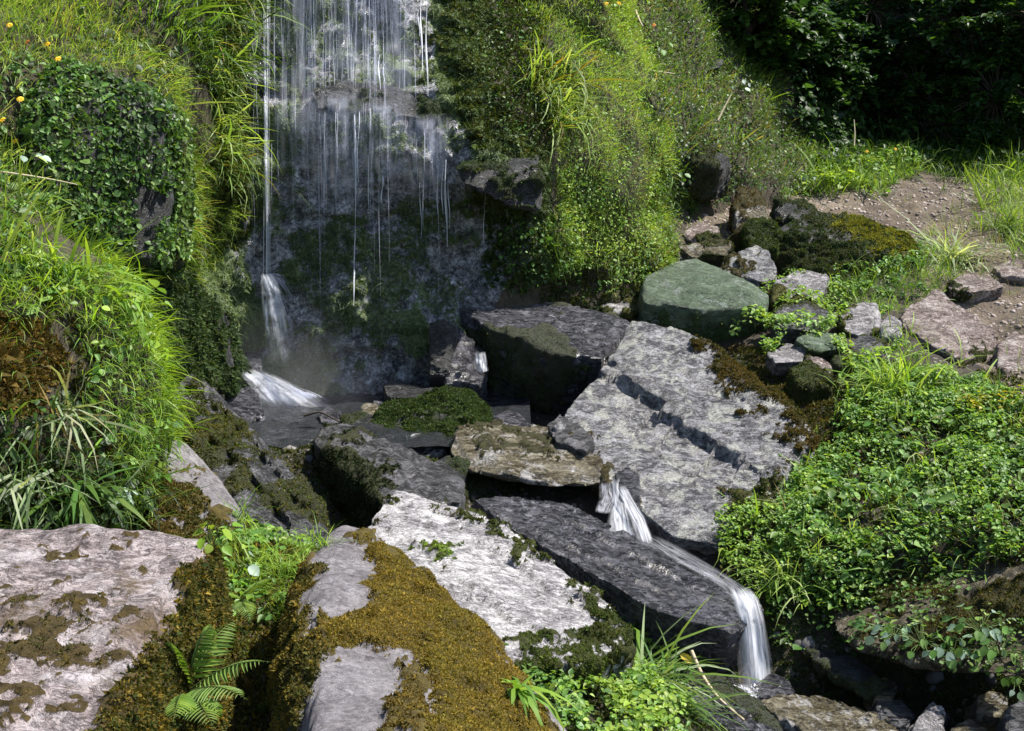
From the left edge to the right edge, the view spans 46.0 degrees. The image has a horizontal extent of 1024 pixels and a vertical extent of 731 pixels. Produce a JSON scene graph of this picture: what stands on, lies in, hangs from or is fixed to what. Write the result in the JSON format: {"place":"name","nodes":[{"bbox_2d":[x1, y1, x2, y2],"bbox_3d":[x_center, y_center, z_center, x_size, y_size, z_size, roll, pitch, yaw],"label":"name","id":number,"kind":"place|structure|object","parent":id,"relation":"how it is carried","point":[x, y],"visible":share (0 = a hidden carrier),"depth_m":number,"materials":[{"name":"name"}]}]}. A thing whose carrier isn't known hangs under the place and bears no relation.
{"place":"outdoors","nodes":[
{"label":"outdoors","id":0,"kind":"place"},
{"bbox_2d":[248,389,530,448],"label":"water","id":1,"kind":"structure","parent":0,"point":[283,424],"depth_m":6.47,"materials":[{"name":"black liquid"}]},
{"bbox_2d":[243,351,266,394],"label":"stone","id":2,"kind":"object","parent":1,"relation":"in","point":[255,360],"visible":0.21,"depth_m":6.91,"materials":[{"name":"stone"}]},
{"bbox_2d":[428,319,457,387],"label":"stone","id":3,"kind":"object","parent":1,"relation":"on","point":[443,339],"visible":0.84,"depth_m":6.79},
{"bbox_2d":[0,0,1023,529],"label":"hillside","id":4,"kind":"structure","parent":0,"point":[316,174],"depth_m":7.03,"materials":[{"name":"plant"}]},
{"bbox_2d":[0,152,56,181],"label":"herb","id":5,"kind":"object","parent":4,"relation":"on","point":[45,158],"visible":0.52,"depth_m":4.84,"materials":[{"name":"white plant"}]},
{"bbox_2d":[0,429,125,529],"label":"grass tuft","id":6,"kind":"object","parent":4,"relation":"on","point":[7,487],"visible":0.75,"depth_m":3.65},
{"bbox_2d":[0,349,150,491],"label":"grass tuft","id":7,"kind":"object","parent":4,"relation":"on","point":[52,428],"visible":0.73,"depth_m":3.83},
{"bbox_2d":[17,460,151,529],"bbox_3d":[-1.405,0.463,3.841,0.547,0.310,0.536,-4,15,-17],"label":"grass tuft","id":8,"kind":"object","parent":4,"relation":"on","point":[83,511],"visible":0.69,"depth_m":3.80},
{"bbox_2d":[30,209,150,288],"bbox_3d":[-1.535,-0.388,4.233,0.520,0.301,0.333,-4,15,-16],"label":"grass tuft","id":9,"kind":"object","parent":4,"relation":"on","point":[70,262],"visible":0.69,"depth_m":4.22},
{"bbox_2d":[22,57,195,273],"bbox_3d":[-1.776,-0.870,5.426,0.554,1.020,1.092,0,14,0],"label":"boulder","id":10,"kind":"object","parent":4,"relation":"on","point":[153,204],"visible":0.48,"depth_m":5.26,"materials":[{"name":"dark rock"},{"name":"ivy leaves"}]},
{"bbox_2d":[79,267,158,358],"bbox_3d":[-1.453,-0.192,4.372,0.360,0.301,0.491,-10,17,-34],"label":"grass tuft","id":11,"kind":"object","parent":4,"relation":"on","point":[128,309],"visible":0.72,"depth_m":4.28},
{"bbox_2d":[0,71,258,530],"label":"moss","id":12,"kind":"object","parent":4,"relation":"on","point":[36,373],"visible":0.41,"depth_m":4.02,"materials":[{"name":"plant"}]},
{"bbox_2d":[101,279,172,311],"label":"herb","id":13,"kind":"object","parent":4,"relation":"on","point":[154,282],"visible":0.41,"depth_m":4.52,"materials":[{"name":"green plant"}]},
{"bbox_2d":[0,0,316,538],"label":"bank grass","id":14,"kind":"structure","parent":4,"relation":"on","point":[229,61],"depth_m":4.82,"materials":[{"name":"plant"}]},
{"bbox_2d":[139,267,255,399],"bbox_3d":[-1.667,-0.121,6.254,0.372,0.890,1.180,2,14,7],"label":"boulder","id":15,"kind":"object","parent":4,"relation":"on","point":[220,362],"visible":0.64,"depth_m":6.10,"materials":[{"name":"plant"}]},
{"bbox_2d":[241,0,485,406],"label":"waterfall","id":16,"kind":"structure","parent":4,"relation":"on","point":[287,398],"depth_m":6.90,"materials":[{"name":"white liquid"}]},
{"bbox_2d":[310,79,442,125],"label":"outcrop","id":17,"kind":"object","parent":4,"relation":"on","point":[348,97],"visible":0.88,"depth_m":6.90,"materials":[{"name":"stone"}]},
{"bbox_2d":[194,0,685,395],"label":"wall moss","id":18,"kind":"object","parent":4,"relation":"on","point":[487,131],"depth_m":7.05,"materials":[{"name":"plant"}]},
{"bbox_2d":[456,153,545,211],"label":"outcrop","id":19,"kind":"object","parent":4,"relation":"on","point":[516,183],"visible":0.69,"depth_m":6.68,"materials":[{"name":"stone"}]},
{"bbox_2d":[0,0,1023,673],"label":"bank leaves","id":20,"kind":"object","parent":4,"relation":"on","point":[144,128],"visible":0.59,"depth_m":5.11,"materials":[{"name":"green plant"}]},
{"bbox_2d":[465,0,824,295],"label":"slope leaves","id":21,"kind":"object","parent":4,"relation":"on","point":[642,218],"visible":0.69,"depth_m":8.11,"materials":[{"name":"green plant"}]},
{"bbox_2d":[674,137,730,200],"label":"outcrop","id":22,"kind":"object","parent":4,"relation":"on","point":[711,172],"visible":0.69,"depth_m":8.53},
{"bbox_2d":[481,0,1022,333],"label":"slope grass","id":23,"kind":"structure","parent":4,"relation":"on","point":[556,66],"depth_m":7.88,"materials":[{"name":"plant"}]},
{"bbox_2d":[714,0,838,74],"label":"shrub","id":24,"kind":"object","parent":4,"relation":"on","point":[770,18],"visible":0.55,"depth_m":10.11,"materials":[{"name":"green plant"}]},
{"bbox_2d":[759,4,879,123],"bbox_3d":[2.525,-2.799,10.985,1.736,1.549,1.269,0,14,0],"label":"shrub","id":25,"kind":"object","parent":4,"relation":"on","point":[851,69],"visible":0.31,"depth_m":10.91,"materials":[{"name":"green plant"}]},
{"bbox_2d":[819,0,958,135],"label":"shrub","id":26,"kind":"object","parent":4,"relation":"on","point":[866,12],"visible":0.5,"depth_m":11.69,"materials":[{"name":"green plant"}]},
{"bbox_2d":[777,0,1023,175],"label":"undergrowth","id":27,"kind":"object","parent":4,"relation":"on","point":[810,110],"visible":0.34,"depth_m":11.27,"materials":[{"name":"green plant"}]},
{"bbox_2d":[222,148,1023,730],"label":"ground","id":28,"kind":"structure","parent":0,"point":[586,500],"depth_m":5.86,"materials":[{"name":"gravel"}]},
{"bbox_2d":[0,524,244,730],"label":"rock slab","id":29,"kind":"object","parent":28,"relation":"on","point":[94,619],"visible":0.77,"depth_m":2.69,"materials":[{"name":"pale grey rock"},{"name":"moss"}]},
{"bbox_2d":[164,620,268,724],"bbox_3d":[-0.657,0.686,2.627,0.258,0.150,0.411,-8,16,-29],"label":"fern","id":30,"kind":"object","parent":29,"relation":"on","point":[191,700],"visible":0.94,"depth_m":2.66,"materials":[{"name":"green plant"}]},
{"bbox_2d":[193,521,242,555],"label":"leafy plant","id":31,"kind":"object","parent":29,"relation":"on","point":[227,549],"visible":1,"depth_m":3.14,"materials":[{"name":"green plant"}]},
{"bbox_2d":[228,578,271,622],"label":"leafy plant","id":32,"kind":"object","parent":29,"relation":"on","point":[240,602],"visible":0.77,"depth_m":3.38,"materials":[{"name":"green plant"}]},
{"bbox_2d":[142,440,251,541],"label":"boulder","id":33,"kind":"object","parent":28,"relation":"on","point":[204,504],"visible":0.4,"depth_m":4.30,"materials":[{"name":"stone"}]},
{"bbox_2d":[225,551,259,581],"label":"leafy plant","id":34,"kind":"object","parent":28,"relation":"on","point":[252,569],"visible":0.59,"depth_m":3.78,"materials":[{"name":"green plant"}]},
{"bbox_2d":[225,385,265,422],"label":"stone","id":35,"kind":"object","parent":28,"relation":"on","point":[245,404],"visible":0.4,"depth_m":6.49,"materials":[{"name":"stone"}]},
{"bbox_2d":[217,485,279,536],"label":"grass tuft","id":36,"kind":"object","parent":28,"relation":"on","point":[241,515],"visible":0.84,"depth_m":4.36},
{"bbox_2d":[168,374,332,547],"bbox_3d":[-1.164,0.615,5.255,0.493,0.950,1.389,-11,18,-38],"label":"boulder","id":37,"kind":"object","parent":28,"relation":"on","point":[239,456],"visible":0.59,"depth_m":5.09,"materials":[{"name":"stone"}]},
{"bbox_2d":[212,518,326,624],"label":"gully grass","id":38,"kind":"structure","parent":28,"relation":"on","point":[261,559],"depth_m":3.89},
{"bbox_2d":[227,530,316,579],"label":"grass tuft","id":39,"kind":"object","parent":28,"relation":"on","point":[277,556],"visible":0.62,"depth_m":3.94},
{"bbox_2d":[318,406,344,423],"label":"stone","id":40,"kind":"object","parent":28,"relation":"on","point":[332,412],"visible":0.38,"depth_m":6.47,"materials":[{"name":"stone"}]},
{"bbox_2d":[340,411,383,427],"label":"stone","id":41,"kind":"object","parent":28,"relation":"on","point":[357,417],"visible":0.36,"depth_m":6.43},
{"bbox_2d":[311,422,464,528],"bbox_3d":[-0.623,0.698,5.731,0.528,0.702,1.165,-11,18,-37],"label":"boulder","id":42,"kind":"object","parent":28,"relation":"on","point":[361,471],"visible":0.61,"depth_m":5.52,"materials":[{"name":"stone"}]},
{"bbox_2d":[266,525,566,730],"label":"boulder","id":43,"kind":"object","parent":28,"relation":"on","point":[374,633],"visible":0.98,"depth_m":2.81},
{"bbox_2d":[264,512,356,568],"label":"grass tuft","id":44,"kind":"object","parent":43,"relation":"on","point":[319,542],"visible":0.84,"depth_m":3.62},
{"bbox_2d":[498,662,580,730],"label":"woodrush","id":45,"kind":"object","parent":43,"relation":"on","point":[527,695],"visible":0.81,"depth_m":2.81,"materials":[{"name":"green plant"}]},
{"bbox_2d":[406,433,448,459],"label":"stone","id":46,"kind":"object","parent":28,"relation":"on","point":[439,452],"visible":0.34,"depth_m":6.07,"materials":[{"name":"stone"}]},
{"bbox_2d":[368,384,493,455],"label":"boulder","id":47,"kind":"object","parent":28,"relation":"on","point":[447,410],"visible":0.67,"depth_m":6.44,"materials":[{"name":"plant"}]},
{"bbox_2d":[382,381,432,400],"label":"stone","id":48,"kind":"object","parent":47,"relation":"on","point":[394,389],"visible":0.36,"depth_m":6.74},
{"bbox_2d":[433,455,470,499],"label":"stone","id":49,"kind":"object","parent":28,"relation":"on","point":[458,465],"visible":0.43,"depth_m":5.74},
{"bbox_2d":[444,321,487,397],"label":"stone","id":50,"kind":"object","parent":28,"relation":"on","point":[465,372],"visible":0.58,"depth_m":6.81,"materials":[{"name":"stone"}]},
{"bbox_2d":[368,490,635,698],"bbox_3d":[-0.139,0.872,4.408,0.717,0.541,1.342,-10,17,-35],"label":"rock slab","id":51,"kind":"object","parent":28,"relation":"on","point":[523,598],"visible":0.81,"depth_m":4.24,"materials":[{"name":"stone"}]},
{"bbox_2d":[494,411,530,426],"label":"stone","id":52,"kind":"object","parent":28,"relation":"on","point":[510,418],"visible":0.32,"depth_m":6.35,"materials":[{"name":"stone"}]},
{"bbox_2d":[450,419,602,486],"bbox_3d":[0.064,0.417,6.002,0.749,0.215,0.810,0,14,0],"label":"rock slab","id":53,"kind":"object","parent":28,"relation":"on","point":[533,454],"visible":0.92,"depth_m":5.78,"materials":[{"name":"stone"}]},
{"bbox_2d":[459,301,630,414],"bbox_3d":[0.190,0.070,7.291,1.093,0.926,1.120,0,14,0],"label":"boulder","id":54,"kind":"object","parent":28,"relation":"on","point":[548,358],"visible":0.52,"depth_m":6.87,"materials":[{"name":"stone"}]},
{"bbox_2d":[211,137,1023,730],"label":"ground cover leaves","id":55,"kind":"object","parent":28,"relation":"on","point":[801,505],"visible":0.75,"depth_m":5.22,"materials":[{"name":"green plant"}]},
{"bbox_2d":[471,496,763,672],"bbox_3d":[0.393,0.902,5.169,0.599,0.445,1.539,-11,18,-39],"label":"rock slab","id":56,"kind":"object","parent":28,"relation":"on","point":[630,575],"visible":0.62,"depth_m":4.85,"materials":[{"name":"stone"}]},
{"bbox_2d":[598,484,650,540],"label":"waterfall","id":57,"kind":"structure","parent":56,"relation":"on","point":[618,524],"depth_m":5.34,"materials":[{"name":"white liquid"}]},
{"bbox_2d":[734,590,769,697],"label":"waterfall","id":58,"kind":"structure","parent":56,"relation":"on","point":[749,639],"depth_m":4.62,"materials":[{"name":"white liquid"}]},
{"bbox_2d":[599,298,638,321],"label":"stone","id":59,"kind":"object","parent":28,"relation":"on","point":[626,309],"visible":0.4,"depth_m":7.41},
{"bbox_2d":[217,343,1023,730],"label":"ground moss","id":60,"kind":"object","parent":28,"relation":"on","point":[249,681],"visible":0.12,"depth_m":4.85,"materials":[{"name":"plant"}]},
{"bbox_2d":[547,321,819,554],"bbox_3d":[0.822,0.432,6.284,1.332,1.100,2.006,0,14,0],"label":"boulder","id":61,"kind":"object","parent":28,"relation":"on","point":[682,423],"visible":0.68,"depth_m":5.94,"materials":[{"name":"stone"}]},
{"bbox_2d":[547,414,594,456],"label":"stone","id":62,"kind":"object","parent":61,"relation":"on","point":[579,440],"visible":0.59,"depth_m":5.87,"materials":[{"name":"stone"}]},
{"bbox_2d":[614,467,640,530],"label":"stone","id":63,"kind":"object","parent":61,"relation":"on","point":[627,479],"visible":0.77,"depth_m":5.53,"materials":[{"name":"stone"}]},
{"bbox_2d":[633,625,740,686],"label":"boulder","id":64,"kind":"object","parent":28,"relation":"on","point":[709,669],"visible":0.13,"depth_m":4.70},
{"bbox_2d":[631,631,763,730],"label":"grass tuft","id":65,"kind":"object","parent":28,"relation":"on","point":[691,708],"visible":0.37,"depth_m":4.12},
{"bbox_2d":[682,222,720,243],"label":"stone","id":66,"kind":"object","parent":28,"relation":"on","point":[699,232],"visible":0.63,"depth_m":8.32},
{"bbox_2d":[636,258,768,343],"bbox_3d":[1.113,-0.277,7.588,0.834,0.675,0.942,-4,15,-16],"label":"boulder","id":67,"kind":"object","parent":28,"relation":"on","point":[698,297],"visible":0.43,"depth_m":7.21,"materials":[{"name":"stone"}]},
{"bbox_2d":[625,592,780,730],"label":"grass tuft","id":68,"kind":"object","parent":28,"relation":"on","point":[669,670],"visible":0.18,"depth_m":4.31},
{"bbox_2d":[679,238,734,266],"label":"stone","id":69,"kind":"object","parent":28,"relation":"on","point":[713,251],"visible":0.81,"depth_m":8.12,"materials":[{"name":"stone"}]},
{"bbox_2d":[671,669,782,730],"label":"boulder","id":70,"kind":"object","parent":28,"relation":"on","point":[758,715],"visible":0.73,"depth_m":4.23,"materials":[{"name":"stone"}]},
{"bbox_2d":[689,650,744,720],"bbox_3d":[0.725,1.135,4.298,0.020,0.112,0.347,-6,15,-23],"label":"grass blade","id":71,"kind":"object","parent":70,"relation":"on","point":[693,656],"visible":0.75,"depth_m":4.35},
{"bbox_2d":[721,245,776,294],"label":"stone","id":72,"kind":"object","parent":28,"relation":"on","point":[755,265],"visible":0.62,"depth_m":7.84,"materials":[{"name":"stone"}]},
{"bbox_2d":[728,186,770,250],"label":"stone","id":73,"kind":"object","parent":28,"relation":"on","point":[747,204],"visible":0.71,"depth_m":8.52,"materials":[{"name":"stone"}]},
{"bbox_2d":[737,216,782,261],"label":"stone","id":74,"kind":"object","parent":28,"relation":"on","point":[763,232],"visible":0.67,"depth_m":8.24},
{"bbox_2d":[752,674,794,699],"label":"stone","id":75,"kind":"object","parent":28,"relation":"on","point":[769,690],"visible":0.56,"depth_m":4.57,"materials":[{"name":"stone"}]},
{"bbox_2d":[765,343,804,376],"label":"stone","id":76,"kind":"object","parent":28,"relation":"on","point":[784,359],"visible":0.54,"depth_m":6.64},
{"bbox_2d":[717,520,863,627],"bbox_3d":[1.140,0.837,4.983,0.576,0.386,0.683,10,17,35],"label":"grass tuft","id":77,"kind":"object","parent":28,"relation":"on","point":[781,573],"visible":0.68,"depth_m":4.99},
{"bbox_2d":[768,270,829,320],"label":"stone","id":78,"kind":"object","parent":28,"relation":"on","point":[813,281],"visible":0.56,"depth_m":7.50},
{"bbox_2d":[770,299,827,347],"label":"stone","id":79,"kind":"object","parent":28,"relation":"on","point":[793,334],"visible":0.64,"depth_m":7.07,"materials":[{"name":"stone"}]},
{"bbox_2d":[786,353,833,403],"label":"stone","id":80,"kind":"object","parent":28,"relation":"on","point":[805,383],"visible":0.86,"depth_m":6.30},
{"bbox_2d":[794,329,840,358],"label":"stone","id":81,"kind":"object","parent":28,"relation":"on","point":[822,346],"visible":0.63,"depth_m":6.75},
{"bbox_2d":[761,694,898,730],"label":"rock slab","id":82,"kind":"object","parent":28,"relation":"on","point":[794,712],"visible":0.82,"depth_m":4.29,"materials":[{"name":"brown rock"},{"name":"moss"}]},
{"bbox_2d":[769,196,923,289],"bbox_3d":[2.171,-0.714,8.518,1.155,0.888,1.222,-13,19,-42],"label":"boulder","id":83,"kind":"object","parent":28,"relation":"on","point":[814,239],"visible":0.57,"depth_m":8.22,"materials":[{"name":"plant"}]},
{"bbox_2d":[803,646,893,704],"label":"stone","id":84,"kind":"object","parent":28,"relation":"on","point":[855,676],"visible":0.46,"depth_m":4.59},
{"bbox_2d":[835,302,880,337],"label":"stone","id":85,"kind":"object","parent":28,"relation":"on","point":[860,320],"visible":0.62,"depth_m":7.16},
{"bbox_2d":[828,333,887,374],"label":"stone","id":86,"kind":"object","parent":28,"relation":"on","point":[867,341],"visible":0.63,"depth_m":6.73,"materials":[{"name":"stone"}]},
{"bbox_2d":[711,109,1023,603],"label":"verge grass","id":87,"kind":"structure","parent":28,"relation":"on","point":[1003,174],"depth_m":8.36,"materials":[{"name":"plant"}]},
{"bbox_2d":[832,152,912,199],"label":"grass tuft","id":88,"kind":"object","parent":28,"relation":"on","point":[866,178],"visible":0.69,"depth_m":10.10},
{"bbox_2d":[863,677,896,711],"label":"stone","id":89,"kind":"object","parent":28,"relation":"on","point":[889,695],"visible":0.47,"depth_m":4.44,"materials":[{"name":"stone"}]},
{"bbox_2d":[878,315,901,342],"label":"stone","id":90,"kind":"object","parent":28,"relation":"on","point":[893,321],"visible":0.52,"depth_m":7.06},
{"bbox_2d":[873,700,914,730],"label":"stone","id":91,"kind":"object","parent":28,"relation":"on","point":[900,714],"visible":0.77,"depth_m":4.31,"materials":[{"name":"stone"}]},
{"bbox_2d":[827,338,983,427],"bbox_3d":[2.070,0.051,6.248,0.938,0.585,0.845,0,14,0],"label":"grass tuft","id":92,"kind":"object","parent":28,"relation":"on","point":[881,380],"visible":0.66,"depth_m":6.21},
{"bbox_2d":[828,548,1023,678],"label":"boulder","id":93,"kind":"object","parent":28,"relation":"on","point":[1001,589],"visible":0.66,"depth_m":4.45,"materials":[{"name":"stone"}]},
{"bbox_2d":[853,615,933,650],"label":"creeper","id":94,"kind":"object","parent":93,"relation":"on","point":[870,640],"visible":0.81,"depth_m":4.42,"materials":[{"name":"green plant"}]},
{"bbox_2d":[881,619,959,659],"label":"creeper","id":95,"kind":"object","parent":93,"relation":"on","point":[924,642],"visible":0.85,"depth_m":4.32,"materials":[{"name":"green plant"}]},
{"bbox_2d":[919,634,990,668],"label":"creeper","id":96,"kind":"object","parent":93,"relation":"on","point":[951,662],"visible":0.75,"depth_m":4.20,"materials":[{"name":"green plant"}]},
{"bbox_2d":[942,603,1010,646],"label":"creeper","id":97,"kind":"object","parent":93,"relation":"on","point":[995,633],"visible":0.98,"depth_m":4.24,"materials":[{"name":"green plant"}]},
{"bbox_2d":[954,627,1023,664],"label":"creeper","id":98,"kind":"object","parent":93,"relation":"on","point":[983,650],"visible":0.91,"depth_m":4.16,"materials":[{"name":"green plant"}]},
{"bbox_2d":[908,701,945,730],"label":"stone","id":99,"kind":"object","parent":28,"relation":"on","point":[932,717],"visible":1,"depth_m":4.14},
{"bbox_2d":[862,190,1016,277],"bbox_3d":[2.988,-0.773,8.381,0.830,0.861,1.088,-8,16,-28],"label":"grass tuft","id":100,"kind":"object","parent":28,"relation":"on","point":[955,254],"visible":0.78,"depth_m":8.29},
{"bbox_2d":[860,0,1023,146],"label":"shrub","id":101,"kind":"object","parent":28,"relation":"on","point":[947,31],"visible":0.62,"depth_m":11.62,"materials":[{"name":"green plant"}]},
{"bbox_2d":[899,289,997,363],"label":"boulder","id":102,"kind":"object","parent":28,"relation":"on","point":[939,315],"visible":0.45,"depth_m":7.16,"materials":[{"name":"stone"}]},
{"bbox_2d":[950,719,986,730],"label":"stone","id":103,"kind":"object","parent":28,"relation":"on","point":[969,725],"visible":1,"depth_m":4.15,"materials":[{"name":"stone"}]},
{"bbox_2d":[919,0,1023,153],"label":"shrub","id":104,"kind":"object","parent":28,"relation":"on","point":[1007,93],"visible":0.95,"depth_m":11.38,"materials":[{"name":"green plant"}]},
{"bbox_2d":[945,273,1002,302],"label":"stone","id":105,"kind":"object","parent":28,"relation":"on","point":[965,288],"visible":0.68,"depth_m":7.64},
{"bbox_2d":[963,691,1007,730],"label":"stone","id":106,"kind":"object","parent":28,"relation":"on","point":[986,710],"visible":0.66,"depth_m":4.24,"materials":[{"name":"stone"}]},
{"bbox_2d":[967,193,1023,239],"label":"grass tuft","id":107,"kind":"object","parent":28,"relation":"on","point":[1005,220],"visible":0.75,"depth_m":8.94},
{"bbox_2d":[985,672,1023,700],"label":"creeper","id":108,"kind":"object","parent":28,"relation":"on","point":[1016,681],"visible":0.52,"depth_m":4.29,"materials":[{"name":"green plant"}]},
{"bbox_2d":[991,332,1023,374],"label":"stone","id":109,"kind":"object","parent":28,"relation":"on","point":[1008,362],"visible":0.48,"depth_m":6.75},
{"bbox_2d":[992,258,1023,284],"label":"stone","id":110,"kind":"object","parent":28,"relation":"on","point":[1009,272],"visible":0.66,"depth_m":7.97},
{"bbox_2d":[995,700,1023,730],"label":"stone","id":111,"kind":"object","parent":28,"relation":"on","point":[1011,717],"visible":1,"depth_m":4.08,"materials":[{"name":"stone"}]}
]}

